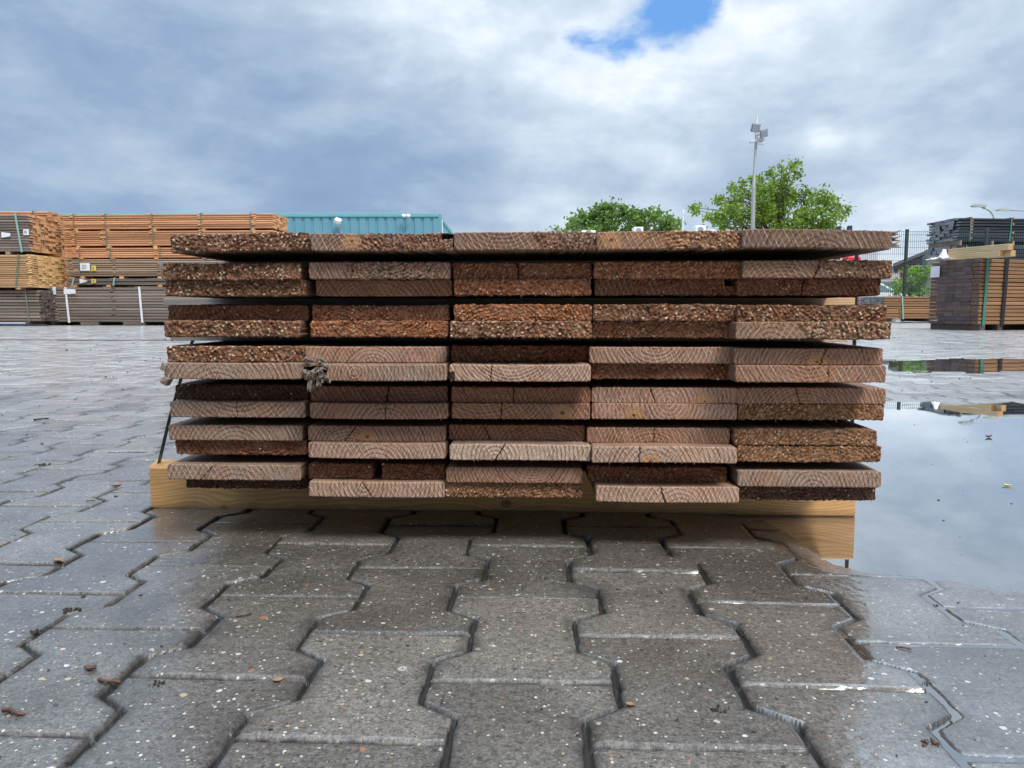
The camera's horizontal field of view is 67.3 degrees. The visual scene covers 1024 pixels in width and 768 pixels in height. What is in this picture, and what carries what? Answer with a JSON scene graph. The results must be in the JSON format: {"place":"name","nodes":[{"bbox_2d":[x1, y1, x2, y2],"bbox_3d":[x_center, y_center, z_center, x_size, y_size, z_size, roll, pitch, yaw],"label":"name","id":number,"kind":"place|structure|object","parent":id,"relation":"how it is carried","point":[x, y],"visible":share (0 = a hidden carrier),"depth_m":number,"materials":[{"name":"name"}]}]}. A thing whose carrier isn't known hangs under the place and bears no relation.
{"place":"outdoors","nodes":[
{"label":"outdoors","id":0,"kind":"place"},
{"bbox_2d":[58,211,453,233],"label":"corrugated hall","id":1,"kind":"structure","parent":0,"point":[382,223],"depth_m":44.33,"materials":[{"name":"teal paint"}]},
{"bbox_2d":[334,217,341,233],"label":"wall floodlight","id":2,"kind":"object","parent":1,"relation":"attached to","point":[337,220],"depth_m":43.82,"materials":[{"name":"metal"}]},
{"bbox_2d":[0,319,936,328],"bbox_3d":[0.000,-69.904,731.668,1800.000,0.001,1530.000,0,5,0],"label":"ground","id":3,"kind":"structure","parent":0,"point":[898,323],"depth_m":17.83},
{"bbox_2d":[0,289,55,323],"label":"timber pack","id":4,"kind":"object","parent":3,"relation":"on","point":[28,306],"visible":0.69,"depth_m":17.34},
{"bbox_2d":[0,254,64,289],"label":"timber pack","id":5,"kind":"object","parent":4,"relation":"on","point":[27,271],"visible":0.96,"depth_m":17.20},
{"bbox_2d":[0,213,62,255],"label":"timber pack","id":6,"kind":"object","parent":5,"relation":"on","point":[27,234],"visible":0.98,"depth_m":17.18,"materials":[{"name":"brown wood"}]},
{"bbox_2d":[0,235,72,321],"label":"timber pack","id":7,"kind":"object","parent":3,"relation":"on","point":[63,256],"visible":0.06,"depth_m":19.39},
{"bbox_2d":[0,211,69,234],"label":"timber pack","id":8,"kind":"object","parent":7,"relation":"on","point":[56,216],"visible":0.26,"depth_m":18.71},
{"bbox_2d":[65,235,164,322],"bbox_3d":[-9.680,-2.896,21.105,6.040,2.396,1.051,0,5,3],"label":"timber pack","id":9,"kind":"object","parent":3,"relation":"on","point":[134,287],"depth_m":20.64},
{"bbox_2d":[46,287,196,325],"bbox_3d":[-8.099,-1.844,18.262,5.439,0.900,1.086,0,5,3],"label":"timber pack","id":10,"kind":"object","parent":3,"relation":"on","point":[108,306],"visible":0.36,"depth_m":17.84,"materials":[{"name":"grey wood"}]},
{"bbox_2d":[67,278,165,287],"bbox_3d":[-7.990,-2.427,18.487,5.034,0.220,1.104,0,5,3],"label":"timber pack","id":11,"kind":"object","parent":10,"relation":"on","point":[98,283],"visible":0.48,"depth_m":18.08,"materials":[{"name":"brown wood"}]},
{"bbox_2d":[65,258,219,278],"bbox_3d":[-7.991,-2.749,18.469,5.039,0.479,1.079,0,5,3],"label":"timber pack","id":12,"kind":"object","parent":11,"relation":"on","point":[111,268],"visible":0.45,"depth_m":18.04,"materials":[{"name":"brown wood"}]},
{"bbox_2d":[64,247,203,258],"bbox_3d":[-7.991,-3.107,18.438,5.038,0.278,1.072,0,5,3],"label":"timber pack","id":13,"kind":"object","parent":12,"relation":"on","point":[120,253],"visible":0.52,"depth_m":18.00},
{"bbox_2d":[63,229,278,249],"bbox_3d":[-7.990,-3.411,18.409,5.040,0.448,1.072,0,5,3],"label":"timber pack","id":14,"kind":"object","parent":13,"relation":"on","point":[120,239],"visible":0.5,"depth_m":17.97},
{"bbox_2d":[62,213,288,233],"bbox_3d":[-7.991,-3.791,18.372,5.039,0.441,1.072,0,5,3],"label":"timber pack","id":15,"kind":"object","parent":14,"relation":"on","point":[253,222],"visible":0.91,"depth_m":17.89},
{"bbox_2d":[557,196,685,232],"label":"leafy tree","id":16,"kind":"object","parent":3,"relation":"on","point":[598,218],"visible":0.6,"depth_m":82.50,"materials":[{"name":"green plant"}]},
{"bbox_2d":[749,115,767,228],"bbox_3d":[9.640,-6.557,30.349,0.694,7.918,0.512,0,5,0],"label":"light mast","id":17,"kind":"object","parent":3,"relation":"on","point":[755,127],"visible":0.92,"depth_m":30.22,"materials":[{"name":"metal"}]},
{"bbox_2d":[686,155,856,230],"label":"leafy tree","id":18,"kind":"object","parent":3,"relation":"on","point":[771,210],"visible":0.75,"depth_m":54.16,"materials":[{"name":"green plant"}]},
{"bbox_2d":[842,256,860,301],"bbox_3d":[10.291,-2.890,23.386,0.440,1.948,0.370,0,5,-3],"label":"red cabinet","id":19,"kind":"object","parent":3,"relation":"on","point":[849,258],"visible":0.08,"depth_m":23.17,"materials":[{"name":"metal"}]},
{"bbox_2d":[834,252,876,259],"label":"office building","id":20,"kind":"structure","parent":3,"relation":"on","point":[865,257],"depth_m":41.53,"materials":[{"name":"white paint"}]},
{"bbox_2d":[859,282,917,299],"bbox_3d":[13.650,-3.253,29.669,4.200,1.470,1.752,0,5,0],"label":"parked car","id":21,"kind":"object","parent":3,"relation":"on","point":[883,293],"visible":0.01,"depth_m":28.82,"materials":[{"name":"white paint"}]},
{"bbox_2d":[857,296,948,321],"bbox_3d":[11.909,-2.170,22.228,3.237,0.717,1.522,0,5,-3],"label":"timber pack","id":22,"kind":"object","parent":3,"relation":"on","point":[902,308],"visible":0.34,"depth_m":21.46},
{"bbox_2d":[885,264,931,296],"bbox_3d":[13.876,-3.193,26.546,1.518,1.953,1.416,0,5,0],"label":"bush","id":23,"kind":"object","parent":3,"relation":"on","point":[914,272],"visible":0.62,"depth_m":26.44,"materials":[{"name":"green plant"}]},
{"bbox_2d":[825,229,1023,296],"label":"fence","id":24,"kind":"object","parent":3,"relation":"on","point":[906,260],"visible":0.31,"depth_m":24.31,"materials":[{"name":"metal"}]},
{"bbox_2d":[970,204,994,217],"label":"street lamp","id":25,"kind":"object","parent":3,"relation":"on","point":[982,206],"visible":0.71,"depth_m":45.17,"materials":[{"name":"metal"}]},
{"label":"timber pack","id":26,"kind":"object","parent":3,"relation":"on","visible":0},
{"bbox_2d":[925,245,1023,259],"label":"timber pack","id":27,"kind":"object","parent":26,"relation":"on","point":[937,251],"visible":0.09,"depth_m":33.06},
{"bbox_2d":[926,217,1023,248],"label":"timber pack","id":28,"kind":"object","parent":27,"relation":"on","point":[970,227],"visible":0.81,"depth_m":32.78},
{"bbox_2d":[0,379,1023,767],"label":"paving","id":29,"kind":"structure","parent":0,"point":[500,635],"depth_m":0.79,"materials":[{"name":"concrete"}]},
{"bbox_2d":[1,707,25,715],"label":"twig","id":30,"kind":"object","parent":29,"relation":"on","point":[12,710],"visible":1,"depth_m":0.64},
{"bbox_2d":[62,607,81,613],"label":"bark crumbs","id":31,"kind":"object","parent":29,"relation":"on","point":[65,610],"visible":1,"depth_m":0.86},
{"bbox_2d":[97,677,120,683],"bbox_3d":[-0.361,0.266,0.689,0.024,0.004,0.010,0,5,0],"label":"twig","id":32,"kind":"object","parent":29,"relation":"on","point":[100,679],"visible":1,"depth_m":0.69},
{"bbox_2d":[150,459,855,516],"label":"support beam","id":33,"kind":"structure","parent":29,"relation":"on","point":[166,492],"depth_m":1.28,"materials":[{"name":"brown wood"}]},
{"bbox_2d":[186,475,313,489],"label":"timber plank","id":34,"kind":"object","parent":33,"relation":"on","point":[302,483],"visible":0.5,"depth_m":1.14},
{"bbox_2d":[167,453,316,480],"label":"timber plank","id":35,"kind":"object","parent":34,"relation":"on","point":[268,467],"visible":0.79,"depth_m":1.10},
{"bbox_2d":[175,437,311,456],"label":"timber plank","id":36,"kind":"object","parent":35,"relation":"on","point":[226,447],"visible":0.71,"depth_m":1.10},
{"bbox_2d":[168,415,322,440],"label":"timber plank","id":37,"kind":"object","parent":36,"relation":"on","point":[245,428],"visible":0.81,"depth_m":1.09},
{"bbox_2d":[170,399,313,417],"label":"timber plank","id":38,"kind":"object","parent":37,"relation":"on","point":[272,408],"visible":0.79,"depth_m":1.08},
{"bbox_2d":[175,378,320,399],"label":"timber plank","id":39,"kind":"object","parent":38,"relation":"on","point":[246,389],"visible":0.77,"depth_m":1.10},
{"bbox_2d":[309,477,445,498],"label":"timber plank","id":40,"kind":"object","parent":33,"relation":"on","point":[380,487],"visible":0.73,"depth_m":1.09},
{"bbox_2d":[308,451,450,479],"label":"timber plank","id":41,"kind":"object","parent":40,"relation":"on","point":[366,469],"visible":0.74,"depth_m":1.10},
{"bbox_2d":[308,436,452,460],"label":"timber plank","id":42,"kind":"object","parent":41,"relation":"on","point":[377,450],"visible":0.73,"depth_m":1.08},
{"bbox_2d":[308,414,453,441],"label":"timber plank","id":43,"kind":"object","parent":42,"relation":"on","point":[405,430],"visible":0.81,"depth_m":1.09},
{"bbox_2d":[310,398,452,419],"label":"timber plank","id":44,"kind":"object","parent":43,"relation":"on","point":[377,410],"visible":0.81,"depth_m":1.07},
{"bbox_2d":[311,378,457,401],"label":"timber plank","id":45,"kind":"object","parent":44,"relation":"on","point":[388,391],"visible":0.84,"depth_m":1.08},
{"bbox_2d":[444,481,581,498],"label":"timber plank","id":46,"kind":"object","parent":33,"relation":"on","point":[518,490],"visible":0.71,"depth_m":1.08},
{"bbox_2d":[446,460,581,486],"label":"timber plank","id":47,"kind":"object","parent":46,"relation":"on","point":[508,471],"visible":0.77,"depth_m":1.07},
{"bbox_2d":[449,437,590,461],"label":"timber plank","id":48,"kind":"object","parent":47,"relation":"on","point":[531,450],"visible":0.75,"depth_m":1.06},
{"bbox_2d":[449,418,584,440],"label":"timber plank","id":49,"kind":"object","parent":48,"relation":"on","point":[524,429],"visible":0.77,"depth_m":1.09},
{"bbox_2d":[452,402,589,420],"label":"timber plank","id":50,"kind":"object","parent":49,"relation":"on","point":[484,410],"visible":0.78,"depth_m":1.06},
{"bbox_2d":[451,381,590,402],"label":"timber plank","id":51,"kind":"object","parent":50,"relation":"on","point":[524,392],"visible":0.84,"depth_m":1.07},
{"bbox_2d":[590,478,738,503],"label":"timber plank","id":52,"kind":"object","parent":33,"relation":"on","point":[727,491],"visible":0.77,"depth_m":1.06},
{"bbox_2d":[583,459,726,482],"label":"timber plank","id":53,"kind":"object","parent":52,"relation":"on","point":[650,472],"visible":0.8,"depth_m":1.08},
{"bbox_2d":[590,443,736,463],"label":"timber plank","id":54,"kind":"object","parent":53,"relation":"on","point":[681,453],"visible":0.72,"depth_m":1.04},
{"bbox_2d":[582,415,729,443],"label":"timber plank","id":55,"kind":"object","parent":54,"relation":"on","point":[652,431],"visible":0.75,"depth_m":1.07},
{"bbox_2d":[590,401,736,419],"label":"timber plank","id":56,"kind":"object","parent":55,"relation":"on","point":[697,411],"visible":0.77,"depth_m":1.06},
{"bbox_2d":[586,378,736,403],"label":"timber plank","id":57,"kind":"object","parent":56,"relation":"on","point":[686,391],"visible":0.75,"depth_m":1.06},
{"bbox_2d":[727,476,875,500],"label":"timber plank","id":58,"kind":"object","parent":33,"relation":"on","point":[760,493],"visible":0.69,"depth_m":1.07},
{"bbox_2d":[722,461,880,487],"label":"timber plank","id":59,"kind":"object","parent":58,"relation":"on","point":[803,474],"visible":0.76,"depth_m":1.05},
{"bbox_2d":[730,442,881,462],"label":"timber plank","id":60,"kind":"object","parent":59,"relation":"on","point":[800,453],"visible":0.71,"depth_m":1.05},
{"bbox_2d":[716,418,876,448],"bbox_3d":[0.446,-0.040,2.242,0.196,0.028,2.403,0,5,2],"label":"timber plank","id":61,"kind":"object","parent":60,"relation":"on","point":[799,432],"visible":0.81,"depth_m":1.05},
{"bbox_2d":[735,403,884,421],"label":"timber plank","id":62,"kind":"object","parent":61,"relation":"on","point":[800,411],"visible":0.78,"depth_m":1.05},
{"bbox_2d":[717,379,885,405],"bbox_3d":[0.449,-0.097,2.244,0.204,0.027,2.402,0,5,2],"label":"timber plank","id":63,"kind":"object","parent":62,"relation":"on","point":[759,393],"visible":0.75,"depth_m":1.05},
{"bbox_2d":[0,335,1022,767],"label":"debris","id":64,"kind":"object","parent":29,"relation":"on","point":[412,601],"visible":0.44,"depth_m":0.88,"materials":[{"name":"brown plant"}]},
{"bbox_2d":[921,737,939,746],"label":"bark crumbs","id":65,"kind":"object","parent":29,"relation":"on","point":[932,741],"visible":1,"depth_m":0.59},
{"bbox_2d":[0,328,1023,383],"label":"paving","id":66,"kind":"structure","parent":0,"point":[39,360],"depth_m":6.24,"materials":[{"name":"concrete"}]},
{"bbox_2d":[0,339,170,340],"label":"drain channel","id":67,"kind":"object","parent":66,"relation":"on","point":[83,340],"visible":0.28,"depth_m":8.50,"materials":[{"name":"metal"}]},
{"bbox_2d":[929,258,1023,330],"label":"timber pack","id":68,"kind":"object","parent":66,"relation":"on","point":[979,294],"visible":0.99,"depth_m":12.75,"materials":[{"name":"brown wood"}]},
{"bbox_2d":[926,249,952,259],"bbox_3d":[7.265,-2.196,13.050,0.377,0.184,0.242,0,5,0],"label":"plastic sheet","id":69,"kind":"object","parent":68,"relation":"on","point":[943,255],"visible":1,"depth_m":13.01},
{"bbox_2d":[945,251,1004,260],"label":"timber beam","id":70,"kind":"structure","parent":68,"relation":"on","point":[983,255],"depth_m":12.57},
{"bbox_2d":[984,250,1015,258],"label":"timber beam","id":71,"kind":"structure","parent":68,"relation":"on","point":[1010,253],"depth_m":12.13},
{"bbox_2d":[948,244,1013,254],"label":"timber beam","id":72,"kind":"structure","parent":71,"relation":"on","point":[1000,247],"depth_m":12.53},
{"bbox_2d":[0,0,1023,263],"label":"sky","id":73,"kind":"structure","parent":0,"point":[482,115],"materials":[{"name":"grey"}]},
{"bbox_2d":[692,225,705,230],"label":"roof unit","id":74,"kind":"structure","parent":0,"point":[699,227],"depth_m":42.38,"materials":[{"name":"white paint"}]},
{"bbox_2d":[671,358,1023,649],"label":"water","id":75,"kind":"structure","parent":0,"point":[898,525],"depth_m":1.33,"materials":[{"name":"liquid"}]},
{"bbox_2d":[881,264,899,286],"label":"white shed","id":76,"kind":"structure","parent":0,"point":[888,282],"depth_m":47.59,"materials":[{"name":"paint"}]},
{"bbox_2d":[921,256,937,296],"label":"concrete pillar","id":77,"kind":"structure","parent":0,"point":[928,263],"depth_m":26.79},
{"bbox_2d":[893,245,1023,296],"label":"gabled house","id":78,"kind":"structure","parent":0,"point":[900,264],"depth_m":39.28,"materials":[{"name":"red brick"}]},
{"bbox_3d":[0.020,-0.021,1.261,0.994,0.012,0.045,0,5,2],"label":"spacer batten","id":79,"kind":"object","parent":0,"visible":0},
{"bbox_2d":[160,362,305,385],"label":"timber plank","id":80,"kind":"object","parent":79,"relation":"on","point":[232,370],"visible":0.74,"depth_m":1.05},
{"bbox_2d":[167,341,338,362],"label":"timber plank","id":81,"kind":"object","parent":80,"relation":"on","point":[253,351],"visible":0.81,"depth_m":1.06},
{"bbox_2d":[301,356,455,391],"bbox_3d":[-0.141,-0.127,2.215,0.195,0.048,2.410,0,5,2],"label":"timber plank","id":82,"kind":"object","parent":79,"relation":"on","point":[321,370],"visible":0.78,"depth_m":1.02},
{"bbox_2d":[305,341,461,362],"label":"timber plank","id":83,"kind":"object","parent":82,"relation":"on","point":[388,352],"visible":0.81,"depth_m":1.05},
{"bbox_2d":[449,361,590,381],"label":"timber plank","id":84,"kind":"object","parent":79,"relation":"on","point":[540,371],"visible":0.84,"depth_m":1.02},
{"bbox_2d":[451,341,587,361],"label":"timber plank","id":85,"kind":"object","parent":84,"relation":"on","point":[520,351],"visible":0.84,"depth_m":1.08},
{"bbox_2d":[587,360,727,379],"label":"timber plank","id":86,"kind":"object","parent":79,"relation":"on","point":[600,371],"visible":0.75,"depth_m":1.05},
{"bbox_2d":[581,341,731,363],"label":"timber plank","id":87,"kind":"object","parent":86,"relation":"on","point":[658,352],"visible":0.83,"depth_m":1.04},
{"bbox_2d":[727,364,885,382],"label":"timber plank","id":88,"kind":"object","parent":79,"relation":"on","point":[813,373],"visible":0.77,"depth_m":1.00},
{"bbox_2d":[702,341,882,364],"bbox_3d":[0.433,-0.149,2.202,0.195,0.028,2.402,0,5,2],"label":"timber plank","id":89,"kind":"object","parent":88,"relation":"on","point":[781,353],"visible":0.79,"depth_m":1.01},
{"bbox_2d":[171,336,847,341],"bbox_3d":[-0.012,-0.076,1.246,1.079,0.012,0.046,0,5,2],"label":"spacer batten","id":90,"kind":"object","parent":89,"relation":"on","point":[307,338],"visible":0.48,"depth_m":1.23,"materials":[{"name":"brown wood"}]},
{"bbox_2d":[164,320,310,338],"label":"timber plank","id":91,"kind":"object","parent":90,"relation":"on","point":[235,328],"visible":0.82,"depth_m":1.06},
{"bbox_2d":[167,304,312,320],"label":"timber plank","id":92,"kind":"object","parent":91,"relation":"on","point":[228,312],"visible":0.71,"depth_m":1.08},
{"bbox_2d":[310,320,454,339],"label":"timber plank","id":93,"kind":"object","parent":90,"relation":"on","point":[383,328],"visible":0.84,"depth_m":1.05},
{"bbox_2d":[312,304,454,320],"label":"timber plank","id":94,"kind":"object","parent":93,"relation":"on","point":[382,312],"visible":0.86,"depth_m":1.06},
{"bbox_2d":[450,320,591,339],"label":"timber plank","id":95,"kind":"object","parent":90,"relation":"on","point":[534,329],"visible":0.84,"depth_m":1.01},
{"bbox_2d":[453,303,592,321],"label":"timber plank","id":96,"kind":"object","parent":95,"relation":"on","point":[517,312],"visible":0.99,"depth_m":1.03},
{"bbox_2d":[591,321,728,338],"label":"timber plank","id":97,"kind":"object","parent":90,"relation":"on","point":[664,329],"visible":0.8,"depth_m":1.03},
{"bbox_2d":[591,303,735,322],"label":"timber plank","id":98,"kind":"object","parent":97,"relation":"on","point":[666,312],"visible":0.91,"depth_m":1.02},
{"bbox_2d":[728,321,890,339],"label":"timber plank","id":99,"kind":"object","parent":90,"relation":"on","point":[851,330],"visible":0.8,"depth_m":0.99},
{"bbox_2d":[734,303,886,321],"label":"timber plank","id":100,"kind":"object","parent":99,"relation":"on","point":[806,313],"visible":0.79,"depth_m":1.00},
{"bbox_2d":[163,298,854,305],"bbox_3d":[-0.013,-0.132,1.240,1.096,0.012,0.046,0,5,2],"label":"spacer batten","id":101,"kind":"object","parent":100,"relation":"on","point":[508,301],"visible":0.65,"depth_m":1.22,"materials":[{"name":"brown wood"}]},
{"bbox_2d":[165,279,344,298],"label":"timber plank","id":102,"kind":"object","parent":101,"relation":"on","point":[273,289],"visible":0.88,"depth_m":1.05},
{"bbox_2d":[162,262,315,280],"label":"timber plank","id":103,"kind":"object","parent":102,"relation":"on","point":[284,271],"visible":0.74,"depth_m":1.04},
{"bbox_2d":[170,232,349,261],"bbox_3d":[-0.323,-0.301,2.214,0.190,0.029,2.404,-1,5,2],"label":"timber plank","id":104,"kind":"object","parent":103,"relation":"on","point":[274,246],"visible":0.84,"depth_m":1.02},
{"bbox_2d":[316,280,462,298],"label":"timber plank","id":105,"kind":"object","parent":101,"relation":"on","point":[388,289],"visible":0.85,"depth_m":1.05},
{"bbox_2d":[309,261,454,280],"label":"timber plank","id":106,"kind":"object","parent":105,"relation":"on","point":[373,270],"visible":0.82,"depth_m":1.03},
{"bbox_2d":[311,232,469,261],"bbox_3d":[-0.130,-0.300,2.201,0.192,0.030,2.403,0,5,2],"label":"timber plank","id":107,"kind":"object","parent":106,"relation":"on","point":[438,246],"visible":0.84,"depth_m":1.01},
{"bbox_2d":[453,278,591,298],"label":"timber plank","id":108,"kind":"object","parent":101,"relation":"on","point":[526,288],"visible":0.88,"depth_m":1.03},
{"bbox_2d":[452,262,591,279],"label":"timber plank","id":109,"kind":"object","parent":108,"relation":"on","point":[506,270],"visible":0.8,"depth_m":1.04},
{"bbox_2d":[454,231,596,260],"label":"timber plank","id":110,"kind":"object","parent":109,"relation":"on","point":[522,246],"visible":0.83,"depth_m":1.00,"materials":[{"name":"wood"}]},
{"bbox_2d":[157,255,858,463],"bbox_3d":[-0.023,-0.009,1.293,1.183,0.436,0.018,0,5,2],"label":"packing strap","id":111,"kind":"object","parent":110,"relation":"attached to","point":[180,382],"visible":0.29,"depth_m":1.31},
{"bbox_2d":[582,279,734,297],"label":"timber plank","id":112,"kind":"object","parent":101,"relation":"on","point":[659,288],"visible":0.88,"depth_m":1.03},
{"bbox_2d":[591,261,739,280],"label":"timber plank","id":113,"kind":"object","parent":112,"relation":"on","point":[686,270],"visible":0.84,"depth_m":1.01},
{"bbox_2d":[588,230,742,260],"bbox_3d":[0.246,-0.298,2.179,0.193,0.029,2.403,0,5,2],"label":"timber plank","id":114,"kind":"object","parent":113,"relation":"on","point":[666,245],"visible":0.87,"depth_m":0.99,"materials":[{"name":"wood"}]},
{"bbox_2d":[710,278,880,297],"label":"timber plank","id":115,"kind":"object","parent":101,"relation":"on","point":[798,288],"visible":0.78,"depth_m":1.01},
{"bbox_2d":[739,259,892,278],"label":"timber plank","id":116,"kind":"object","parent":115,"relation":"on","point":[835,269],"visible":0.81,"depth_m":0.99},
{"bbox_2d":[159,260,828,269],"bbox_3d":[-0.019,-0.189,1.225,1.084,0.013,0.046,0,5,2],"label":"spacer batten","id":117,"kind":"object","parent":116,"relation":"on","point":[308,262],"visible":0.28,"depth_m":1.20,"materials":[{"name":"brown wood"}]},
{"bbox_2d":[707,229,900,259],"bbox_3d":[0.437,-0.296,2.164,0.199,0.029,2.402,1,6,2],"label":"timber plank","id":118,"kind":"object","parent":116,"relation":"on","point":[789,244],"visible":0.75,"depth_m":0.97,"materials":[{"name":"wood"}]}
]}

